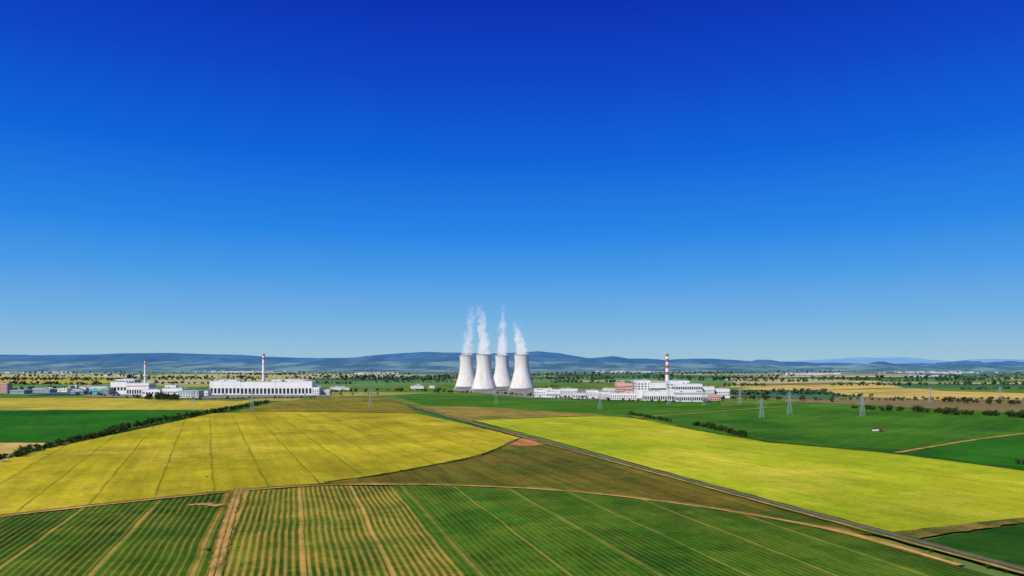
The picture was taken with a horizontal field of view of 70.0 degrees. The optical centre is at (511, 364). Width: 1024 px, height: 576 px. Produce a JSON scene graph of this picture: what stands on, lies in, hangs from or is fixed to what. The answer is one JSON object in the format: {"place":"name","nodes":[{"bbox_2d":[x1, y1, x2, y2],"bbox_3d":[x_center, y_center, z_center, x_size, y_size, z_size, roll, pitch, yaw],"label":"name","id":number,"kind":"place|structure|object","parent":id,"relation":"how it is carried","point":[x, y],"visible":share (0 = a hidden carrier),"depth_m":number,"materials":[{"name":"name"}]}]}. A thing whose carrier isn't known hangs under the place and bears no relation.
{"place":"outdoors","nodes":[
{"label":"outdoors","id":0,"kind":"place"},
{"bbox_2d":[0,443,43,456],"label":"stubble field","id":1,"kind":"structure","parent":0,"point":[8,448],"depth_m":798.24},
{"bbox_2d":[0,378,114,382],"bbox_3d":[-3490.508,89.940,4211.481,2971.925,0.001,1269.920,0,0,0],"label":"field","id":2,"kind":"structure","parent":0,"point":[52,380],"depth_m":4188.93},
{"bbox_2d":[0,374,126,377],"bbox_3d":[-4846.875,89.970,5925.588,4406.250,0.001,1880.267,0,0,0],"label":"field","id":3,"kind":"structure","parent":0,"point":[60,376],"depth_m":5622.98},
{"bbox_2d":[13,384,190,390],"bbox_3d":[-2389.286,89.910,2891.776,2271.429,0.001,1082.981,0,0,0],"label":"field","id":4,"kind":"structure","parent":0,"point":[17,386],"depth_m":3176.03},
{"bbox_2d":[0,410,222,442],"bbox_3d":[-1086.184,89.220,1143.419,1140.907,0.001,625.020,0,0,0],"label":"beet field","id":5,"kind":"structure","parent":0,"point":[32,426],"depth_m":1150.59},
{"bbox_2d":[0,492,232,575],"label":"row crop field","id":6,"kind":"structure","parent":0,"point":[171,537],"depth_m":372.42,"materials":[{"name":"plant"}]},
{"bbox_2d":[10,408,237,453],"bbox_3d":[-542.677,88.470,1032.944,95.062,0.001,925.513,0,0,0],"label":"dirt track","id":7,"kind":"structure","parent":0,"point":[130,428],"depth_m":1048.46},
{"bbox_2d":[0,398,254,409],"bbox_3d":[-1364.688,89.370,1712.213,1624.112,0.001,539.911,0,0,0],"label":"barley field","id":8,"kind":"structure","parent":0,"point":[77,404],"depth_m":1646.05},
{"bbox_2d":[0,392,262,400],"bbox_3d":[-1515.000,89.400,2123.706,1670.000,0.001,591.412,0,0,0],"label":"field","id":9,"kind":"structure","parent":0,"point":[5,395],"depth_m":1999.09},
{"bbox_2d":[141,380,271,384],"bbox_3d":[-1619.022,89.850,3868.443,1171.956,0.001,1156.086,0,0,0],"label":"field","id":10,"kind":"structure","parent":0,"point":[179,381],"depth_m":3934.15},
{"bbox_2d":[204,487,245,575],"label":"dirt track","id":11,"kind":"structure","parent":0,"point":[222,553],"depth_m":376.31,"materials":[{"name":"soil"}]},
{"bbox_2d":[213,488,239,575],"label":"grass strip","id":12,"kind":"object","parent":11,"relation":"on","point":[224,535],"depth_m":377.27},
{"bbox_2d":[0,412,518,513],"bbox_3d":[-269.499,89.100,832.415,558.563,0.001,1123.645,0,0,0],"label":"barley field","id":13,"kind":"structure","parent":0,"point":[226,451],"depth_m":718.30,"materials":[{"name":"plant"}]},
{"bbox_2d":[222,411,393,412],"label":"grass strip","id":14,"kind":"object","parent":13,"relation":"on","point":[312,411],"depth_m":1390.39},
{"bbox_2d":[325,438,520,481],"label":"grass strip","id":15,"kind":"object","parent":13,"relation":"on","point":[432,464],"depth_m":651.48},
{"bbox_2d":[157,374,425,377],"bbox_3d":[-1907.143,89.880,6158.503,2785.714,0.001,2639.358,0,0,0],"label":"field","id":16,"kind":"structure","parent":0,"point":[255,376],"depth_m":6142.38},
{"bbox_2d":[239,397,416,412],"bbox_3d":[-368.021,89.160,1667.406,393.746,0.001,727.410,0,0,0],"label":"olive meadow","id":17,"kind":"structure","parent":0,"point":[358,405],"depth_m":1563.42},
{"bbox_2d":[223,486,464,575],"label":"row crop field","id":18,"kind":"structure","parent":0,"point":[344,531],"depth_m":378.80,"materials":[{"name":"plant"}]},
{"bbox_2d":[305,378,455,381],"bbox_3d":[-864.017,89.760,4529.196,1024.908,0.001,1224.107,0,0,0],"label":"field","id":19,"kind":"structure","parent":0,"point":[330,379],"depth_m":4464.95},
{"bbox_2d":[316,380,456,387],"bbox_3d":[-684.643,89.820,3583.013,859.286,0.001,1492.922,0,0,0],"label":"field","id":20,"kind":"structure","parent":0,"point":[368,383],"depth_m":3512.20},
{"bbox_2d":[323,384,455,391],"bbox_3d":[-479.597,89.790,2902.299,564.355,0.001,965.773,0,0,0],"label":"field","id":21,"kind":"structure","parent":0,"point":[407,388],"depth_m":2770.29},
{"bbox_2d":[0,484,962,564],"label":"dirt track","id":22,"kind":"structure","parent":0,"point":[896,546],"depth_m":457.61,"materials":[{"name":"soil"}]},
{"bbox_2d":[416,406,603,420],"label":"dry field","id":23,"kind":"structure","parent":0,"point":[474,413],"depth_m":1338.24,"materials":[{"name":"beige plant"}]},
{"bbox_2d":[0,371,1023,575],"bbox_3d":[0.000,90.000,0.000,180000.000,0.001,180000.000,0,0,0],"label":"ground","id":24,"kind":"structure","parent":0,"point":[993,405],"depth_m":2012.52,"materials":[{"name":"plant"}]},
{"bbox_2d":[0,382,12,392],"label":"apartment block","id":25,"kind":"structure","parent":24,"relation":"on","point":[6,387],"depth_m":2285.00,"materials":[{"name":"pink concrete"}]},
{"bbox_2d":[10,389,32,393],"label":"warehouse","id":26,"kind":"structure","parent":24,"relation":"on","point":[23,391],"depth_m":2253.70,"materials":[{"name":"blue metal"}]},
{"bbox_2d":[32,388,56,392],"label":"warehouse","id":27,"kind":"structure","parent":24,"relation":"on","point":[46,390],"depth_m":2350.29,"materials":[{"name":"blue metal"}]},
{"bbox_2d":[27,394,82,395],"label":"solar farm","id":28,"kind":"object","parent":24,"relation":"on","point":[53,395],"visible":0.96,"depth_m":2129.23,"materials":[{"name":"blue glass"}]},
{"bbox_2d":[54,387,73,391],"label":"warehouse","id":29,"kind":"structure","parent":24,"relation":"on","point":[63,389],"depth_m":2419.41,"materials":[{"name":"white concrete"}]},
{"bbox_2d":[70,389,88,393],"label":"warehouse","id":30,"kind":"structure","parent":24,"relation":"on","point":[81,390],"depth_m":2193.60,"materials":[{"name":"blue metal"}]},
{"bbox_2d":[90,388,102,393],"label":"warehouse","id":31,"kind":"structure","parent":24,"relation":"on","point":[94,390],"depth_m":2193.60,"materials":[{"name":"teal metal"}]},
{"bbox_2d":[103,387,113,394],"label":"warehouse","id":32,"kind":"structure","parent":24,"relation":"on","point":[108,391],"depth_m":2164.74,"materials":[{"name":"grey concrete"}]},
{"bbox_2d":[110,382,132,393],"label":"walls","id":33,"kind":"structure","parent":24,"relation":"on","point":[119,385],"depth_m":2193.60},
{"bbox_2d":[116,379,140,382],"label":"walls","id":34,"kind":"structure","parent":24,"relation":"on","point":[125,380],"depth_m":2384.35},
{"bbox_2d":[0,400,268,460],"bbox_3d":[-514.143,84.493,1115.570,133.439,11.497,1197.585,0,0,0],"label":"hedgerow","id":35,"kind":"object","parent":24,"relation":"on","point":[22,451],"visible":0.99,"depth_m":978.60,"materials":[{"name":"green plant"}]},
{"bbox_2d":[127,382,155,393],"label":"turbine hall","id":36,"kind":"structure","parent":24,"relation":"on","point":[135,387],"depth_m":2176.19,"materials":[{"name":"white concrete"}]},
{"bbox_2d":[127,390,140,393],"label":"windows","id":37,"kind":"structure","parent":36,"relation":"in","point":[128,391],"depth_m":2176.04,"materials":[{"name":"grey glass"}]},
{"bbox_2d":[144,360,145,382],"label":"chimney","id":38,"kind":"object","parent":24,"relation":"on","point":[144,371],"visible":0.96,"depth_m":2397.22,"materials":[{"name":"red paint"}]},
{"bbox_2d":[142,388,161,395],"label":"warehouse","id":39,"kind":"structure","parent":24,"relation":"on","point":[154,391],"depth_m":2056.50,"materials":[{"name":"white concrete"}]},
{"bbox_2d":[162,387,188,394],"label":"warehouse","id":40,"kind":"structure","parent":24,"relation":"on","point":[170,390],"depth_m":2006.34,"materials":[{"name":"white concrete"}]},
{"bbox_2d":[178,389,203,397],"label":"warehouse","id":41,"kind":"structure","parent":24,"relation":"on","point":[188,393],"depth_m":1967.94,"materials":[{"name":"teal metal"}]},
{"bbox_2d":[189,502,222,506],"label":"bare earth","id":42,"kind":"structure","parent":24,"relation":"on","point":[211,504],"depth_m":462.90,"materials":[{"name":"soil"}]},
{"bbox_2d":[83,394,329,398],"bbox_3d":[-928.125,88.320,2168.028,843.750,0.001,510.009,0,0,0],"label":"plant yard","id":43,"kind":"structure","parent":24,"relation":"on","point":[211,396],"depth_m":2037.24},
{"bbox_2d":[210,380,245,394],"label":"turbine hall","id":44,"kind":"structure","parent":24,"relation":"on","point":[217,387],"depth_m":2164.74,"materials":[{"name":"white concrete"}]},
{"bbox_2d":[210,388,238,393],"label":"windows","id":45,"kind":"structure","parent":44,"relation":"in","point":[211,389],"depth_m":2164.91,"materials":[{"name":"grey glass"}]},
{"bbox_2d":[262,354,264,380],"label":"chimney","id":46,"kind":"object","parent":24,"relation":"on","point":[263,367],"visible":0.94,"depth_m":2326.44,"materials":[{"name":"red paint"}]},
{"bbox_2d":[240,381,297,394],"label":"turbine hall","id":47,"kind":"structure","parent":24,"relation":"on","point":[272,388],"depth_m":2164.74,"materials":[{"name":"white concrete"}]},
{"bbox_2d":[241,388,296,393],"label":"windows","id":48,"kind":"structure","parent":47,"relation":"in","point":[249,389],"depth_m":2164.91,"materials":[{"name":"grey glass"}]},
{"bbox_2d":[298,380,315,394],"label":"turbine hall","id":49,"kind":"structure","parent":24,"relation":"on","point":[305,387],"depth_m":2153.40,"materials":[{"name":"white concrete"}]},
{"bbox_2d":[298,388,310,393],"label":"windows","id":50,"kind":"structure","parent":49,"relation":"in","point":[299,389],"depth_m":2153.32,"materials":[{"name":"grey glass"}]},
{"bbox_2d":[312,386,322,394],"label":"workshop","id":51,"kind":"structure","parent":24,"relation":"on","point":[316,390],"depth_m":2142.19,"materials":[{"name":"white concrete"}]},
{"bbox_2d":[321,389,331,394],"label":"office block","id":52,"kind":"structure","parent":24,"relation":"on","point":[327,392],"depth_m":2164.74,"materials":[{"name":"white concrete"}]},
{"bbox_2d":[76,387,765,402],"bbox_3d":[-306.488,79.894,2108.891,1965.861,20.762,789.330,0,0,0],"label":"shelter trees","id":53,"kind":"object","parent":24,"relation":"on","point":[163,396],"visible":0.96,"depth_m":1902.53,"materials":[{"name":"green plant"}]},
{"bbox_2d":[454,355,474,388],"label":"cooling tower","id":54,"kind":"structure","parent":24,"relation":"on","point":[466,377],"depth_m":2685.92,"materials":[{"name":"concrete"}]},
{"bbox_2d":[0,482,964,564],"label":"field margin","id":55,"kind":"object","parent":24,"relation":"on","point":[890,542],"visible":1,"depth_m":467.66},
{"bbox_2d":[470,354,497,391],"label":"cooling tower","id":56,"kind":"structure","parent":24,"relation":"on","point":[484,381],"depth_m":2434.60,"materials":[{"name":"concrete"}]},
{"bbox_2d":[4,370,997,389],"bbox_3d":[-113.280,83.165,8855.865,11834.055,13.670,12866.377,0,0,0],"label":"distant village","id":57,"kind":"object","parent":24,"relation":"on","point":[418,386],"visible":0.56,"depth_m":6865.43,"materials":[{"name":"tile"}]},
{"bbox_2d":[493,355,511,388],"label":"cooling tower","id":58,"kind":"structure","parent":24,"relation":"on","point":[502,378],"depth_m":2703.31,"materials":[{"name":"concrete"}]},
{"bbox_2d":[0,369,1023,400],"bbox_3d":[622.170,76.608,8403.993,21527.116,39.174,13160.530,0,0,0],"label":"distant woodland","id":59,"kind":"object","parent":24,"relation":"on","point":[802,391],"visible":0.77,"depth_m":4296.08,"materials":[{"name":"green plant"}]},
{"bbox_2d":[508,354,533,390],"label":"cooling tower","id":60,"kind":"structure","parent":24,"relation":"on","point":[521,380],"depth_m":2492.95,"materials":[{"name":"concrete"}]},
{"bbox_2d":[22,417,1023,572],"bbox_3d":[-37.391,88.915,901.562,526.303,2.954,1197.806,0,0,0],"label":"weeds","id":61,"kind":"object","parent":24,"relation":"on","point":[1004,571],"visible":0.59,"depth_m":427.76,"materials":[{"name":"green plant"}]},
{"bbox_2d":[505,438,543,445],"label":"bare earth","id":62,"kind":"structure","parent":24,"relation":"on","point":[524,442],"depth_m":837.64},
{"bbox_2d":[534,389,545,396],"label":"workshop","id":63,"kind":"structure","parent":24,"relation":"on","point":[539,393],"depth_m":2006.34,"materials":[{"name":"white concrete"}]},
{"bbox_2d":[546,390,559,396],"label":"warehouse","id":64,"kind":"structure","parent":24,"relation":"on","point":[549,393],"depth_m":1982.17,"materials":[{"name":"white concrete"}]},
{"bbox_2d":[560,387,577,396],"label":"office block","id":65,"kind":"structure","parent":24,"relation":"on","point":[568,391],"depth_m":2031.11,"materials":[{"name":"white concrete"}]},
{"bbox_2d":[572,392,585,398],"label":"warehouse","id":66,"kind":"structure","parent":24,"relation":"on","point":[576,395],"depth_m":1913.02,"materials":[{"name":"white concrete"}]},
{"bbox_2d":[586,389,597,397],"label":"office block","id":67,"kind":"structure","parent":24,"relation":"on","point":[590,393],"depth_m":1935.53,"materials":[{"name":"white concrete"}]},
{"bbox_2d":[452,388,734,400],"bbox_3d":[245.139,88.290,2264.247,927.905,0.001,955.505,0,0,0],"label":"plant yard","id":68,"kind":"structure","parent":24,"relation":"on","point":[524,392],"depth_m":2249.44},
{"bbox_2d":[598,390,609,398],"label":"workshop","id":69,"kind":"structure","parent":24,"relation":"on","point":[604,393],"depth_m":1913.02,"materials":[{"name":"white concrete"}]},
{"bbox_2d":[602,387,614,392],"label":"office block","id":70,"kind":"structure","parent":24,"relation":"on","point":[611,390],"depth_m":2082.53,"materials":[{"name":"white concrete"}]},
{"bbox_2d":[615,382,624,392],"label":"walls","id":71,"kind":"structure","parent":24,"relation":"on","point":[619,385],"depth_m":2006.34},
{"bbox_2d":[608,392,636,398],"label":"workshop","id":72,"kind":"structure","parent":24,"relation":"on","point":[619,395],"depth_m":1861.09,"materials":[{"name":"white concrete"}]},
{"bbox_2d":[624,384,632,392],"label":"walls","id":73,"kind":"structure","parent":24,"relation":"on","point":[630,387],"depth_m":1996.60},
{"bbox_2d":[634,380,649,397],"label":"walls","id":74,"kind":"structure","parent":24,"relation":"on","point":[638,392],"depth_m":1935.53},
{"bbox_2d":[649,383,665,390],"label":"walls","id":75,"kind":"structure","parent":24,"relation":"on","point":[657,385],"depth_m":1913.02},
{"bbox_2d":[642,389,675,400],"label":"turbine hall","id":76,"kind":"structure","parent":24,"relation":"on","point":[656,394],"depth_m":1807.91,"materials":[{"name":"white concrete"}]},
{"bbox_2d":[642,396,672,399],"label":"windows","id":77,"kind":"structure","parent":76,"relation":"in","point":[645,397],"depth_m":1807.97,"materials":[{"name":"grey glass"}]},
{"bbox_2d":[665,354,668,382],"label":"chimney","id":78,"kind":"object","parent":24,"relation":"on","point":[667,368],"visible":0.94,"depth_m":2246.03,"materials":[{"name":"red paint"}]},
{"bbox_2d":[666,381,689,390],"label":"walls","id":79,"kind":"structure","parent":24,"relation":"on","point":[669,383],"depth_m":1935.53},
{"bbox_2d":[673,382,701,391],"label":"turbine hall","id":80,"kind":"structure","parent":24,"relation":"on","point":[687,387],"depth_m":1891.03,"materials":[{"name":"white concrete"}]},
{"bbox_2d":[628,411,747,436],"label":"hedgerow","id":81,"kind":"object","parent":24,"relation":"on","point":[725,429],"visible":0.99,"depth_m":1016.18,"materials":[{"name":"green plant"}]},
{"bbox_2d":[674,391,706,401],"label":"turbine hall","id":82,"kind":"structure","parent":24,"relation":"on","point":[687,396],"depth_m":1768.97,"materials":[{"name":"white concrete"}]},
{"bbox_2d":[674,397,706,400],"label":"windows","id":83,"kind":"structure","parent":82,"relation":"in","point":[675,398],"depth_m":1769.11,"materials":[{"name":"grey glass"}]},
{"bbox_2d":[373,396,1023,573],"bbox_3d":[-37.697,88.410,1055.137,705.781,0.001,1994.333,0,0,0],"label":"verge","id":84,"kind":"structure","parent":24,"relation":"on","point":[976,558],"depth_m":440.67,"materials":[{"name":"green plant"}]},
{"bbox_2d":[702,385,713,393],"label":"office block","id":85,"kind":"structure","parent":24,"relation":"on","point":[708,389],"depth_m":1913.02,"materials":[{"name":"white concrete"}]},
{"bbox_2d":[707,395,720,400],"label":"walls","id":86,"kind":"structure","parent":24,"relation":"on","point":[714,396],"depth_m":1807.91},
{"bbox_2d":[714,387,729,398],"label":"warehouse","id":87,"kind":"structure","parent":24,"relation":"on","point":[722,391],"depth_m":1935.53,"materials":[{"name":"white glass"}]},
{"bbox_2d":[785,392,792,414],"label":"electricity pylon","id":88,"kind":"object","parent":24,"relation":"on","point":[790,407],"visible":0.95,"depth_m":1305.12,"materials":[{"name":"metal"}]},
{"bbox_2d":[202,391,928,405],"bbox_3d":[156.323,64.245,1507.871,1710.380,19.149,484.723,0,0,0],"label":"power lines","id":89,"kind":"object","parent":88,"relation":"hanging from","point":[564,395],"visible":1,"depth_m":1485.47,"materials":[{"name":"metal"}]},
{"bbox_2d":[859,395,865,416],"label":"electricity pylon","id":90,"kind":"object","parent":24,"relation":"on","point":[862,408],"visible":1,"depth_m":1265.12,"materials":[{"name":"metal"}]},
{"bbox_2d":[751,394,1023,463],"bbox_3d":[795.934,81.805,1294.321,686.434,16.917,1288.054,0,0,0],"label":"tree row","id":91,"kind":"object","parent":24,"relation":"on","point":[954,411],"visible":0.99,"depth_m":1390.65,"materials":[{"name":"green plant"}]},
{"bbox_2d":[895,517,1023,537],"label":"field margin","id":92,"kind":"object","parent":24,"relation":"on","point":[925,532],"visible":1,"depth_m":396.91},
{"bbox_2d":[0,361,1023,370],"bbox_3d":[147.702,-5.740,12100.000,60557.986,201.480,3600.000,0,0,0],"label":"hills","id":93,"kind":"structure","parent":0,"point":[269,366],"depth_m":11950.24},
{"bbox_2d":[0,351,1023,365],"bbox_3d":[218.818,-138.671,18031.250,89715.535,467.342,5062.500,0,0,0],"label":"hills","id":94,"kind":"structure","parent":0,"point":[421,356],"depth_m":18799.38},
{"bbox_2d":[0,0,1023,360],"label":"sky","id":95,"kind":"structure","parent":0,"point":[744,180],"materials":[{"name":"blue"}]},
{"bbox_2d":[396,393,721,415],"bbox_3d":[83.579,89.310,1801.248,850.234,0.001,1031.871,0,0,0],"label":"green field","id":96,"kind":"structure","parent":0,"point":[624,407],"depth_m":1644.94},
{"bbox_2d":[331,443,876,534],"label":"stubble field","id":97,"kind":"structure","parent":0,"point":[546,465],"depth_m":577.70,"materials":[{"name":"plant"}]},
{"bbox_2d":[533,383,728,389],"bbox_3d":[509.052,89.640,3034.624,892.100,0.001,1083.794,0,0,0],"label":"field","id":98,"kind":"structure","parent":0,"point":[577,386],"depth_m":3166.49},
{"bbox_2d":[532,378,731,383],"bbox_3d":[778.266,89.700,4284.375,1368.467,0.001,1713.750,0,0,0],"label":"field","id":99,"kind":"structure","parent":0,"point":[708,381],"depth_m":4177.76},
{"bbox_2d":[579,380,694,382],"bbox_3d":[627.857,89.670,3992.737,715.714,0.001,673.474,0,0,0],"label":"field","id":100,"kind":"structure","parent":0,"point":[624,381],"depth_m":3926.27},
{"bbox_2d":[534,374,742,377],"bbox_3d":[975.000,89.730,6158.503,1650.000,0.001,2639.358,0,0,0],"label":"field","id":101,"kind":"structure","parent":0,"point":[630,375],"depth_m":6132.12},
{"bbox_2d":[276,392,1001,434],"bbox_3d":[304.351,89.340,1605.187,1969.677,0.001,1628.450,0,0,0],"label":"grass meadow","id":102,"kind":"structure","parent":0,"point":[731,402],"depth_m":1780.01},
{"bbox_2d":[392,485,992,575],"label":"row crop field","id":103,"kind":"structure","parent":0,"point":[480,531],"depth_m":370.05,"materials":[{"name":"plant"}]},
{"bbox_2d":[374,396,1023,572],"bbox_3d":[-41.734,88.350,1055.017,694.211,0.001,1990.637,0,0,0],"label":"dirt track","id":104,"kind":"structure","parent":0,"point":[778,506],"depth_m":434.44,"materials":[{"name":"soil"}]},
{"bbox_2d":[376,396,1023,569],"bbox_3d":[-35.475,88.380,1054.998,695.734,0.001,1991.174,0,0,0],"label":"road","id":105,"kind":"structure","parent":0,"point":[984,558],"depth_m":443.54,"materials":[{"name":"asphalt"}]},
{"bbox_2d":[641,406,787,416],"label":"dirt track","id":106,"kind":"structure","parent":0,"point":[716,411],"depth_m":1386.16,"materials":[{"name":"soil"}]},
{"bbox_2d":[475,416,1023,531],"bbox_3d":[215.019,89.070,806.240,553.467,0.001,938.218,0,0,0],"label":"crop field","id":107,"kind":"structure","parent":0,"point":[892,492],"depth_m":604.72,"materials":[{"name":"plant"}]},
{"bbox_2d":[734,390,836,399],"bbox_3d":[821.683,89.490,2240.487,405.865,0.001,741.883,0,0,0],"label":"field","id":108,"kind":"structure","parent":0,"point":[811,396],"depth_m":2131.47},
{"bbox_2d":[725,378,854,383],"bbox_3d":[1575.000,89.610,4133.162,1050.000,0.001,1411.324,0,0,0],"label":"field","id":109,"kind":"structure","parent":0,"point":[795,381],"depth_m":3923.64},
{"bbox_2d":[737,384,898,389],"bbox_3d":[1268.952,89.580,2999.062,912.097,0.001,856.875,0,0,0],"label":"field","id":110,"kind":"structure","parent":0,"point":[811,387],"depth_m":2885.57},
{"bbox_2d":[625,415,1022,469],"bbox_3d":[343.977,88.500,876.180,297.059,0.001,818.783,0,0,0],"label":"dirt track","id":111,"kind":"structure","parent":0,"point":[822,446],"depth_m":782.49,"materials":[{"name":"soil"}]},
{"bbox_2d":[646,402,1023,467],"bbox_3d":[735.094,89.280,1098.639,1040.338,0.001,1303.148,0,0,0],"label":"maize field","id":112,"kind":"structure","parent":0,"point":[842,426],"depth_m":1075.49,"materials":[{"name":"plant"}]},
{"bbox_2d":[779,357,1023,363],"bbox_3d":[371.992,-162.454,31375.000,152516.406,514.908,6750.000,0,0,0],"label":"hills","id":113,"kind":"structure","parent":0,"point":[894,360],"depth_m":32840.89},
{"bbox_2d":[822,389,1023,399],"bbox_3d":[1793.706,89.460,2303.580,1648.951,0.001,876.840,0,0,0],"label":"field","id":114,"kind":"structure","parent":0,"point":[900,393],"depth_m":2279.24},
{"bbox_2d":[867,378,1023,382],"bbox_3d":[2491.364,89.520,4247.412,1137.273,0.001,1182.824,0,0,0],"label":"field","id":115,"kind":"structure","parent":0,"point":[960,381],"depth_m":4044.54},
{"bbox_2d":[890,383,1023,387],"bbox_3d":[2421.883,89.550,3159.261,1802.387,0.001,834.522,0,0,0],"label":"field","id":116,"kind":"structure","parent":0,"point":[929,385],"depth_m":3163.31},
{"bbox_2d":[895,433,1023,452],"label":"dirt track","id":117,"kind":"structure","parent":0,"point":[952,443],"depth_m":822.81,"materials":[{"name":"soil"}]},
{"bbox_2d":[907,435,1023,469],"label":"beet field","id":118,"kind":"structure","parent":0,"point":[1004,452],"depth_m":744.13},
{"bbox_2d":[922,388,1023,392],"bbox_3d":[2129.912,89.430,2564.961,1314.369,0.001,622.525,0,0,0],"label":"field","id":119,"kind":"structure","parent":0,"point":[1011,390],"depth_m":2544.46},
{"bbox_2d":[925,523,1023,565],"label":"crop field","id":120,"kind":"structure","parent":0,"point":[1005,543],"depth_m":365.77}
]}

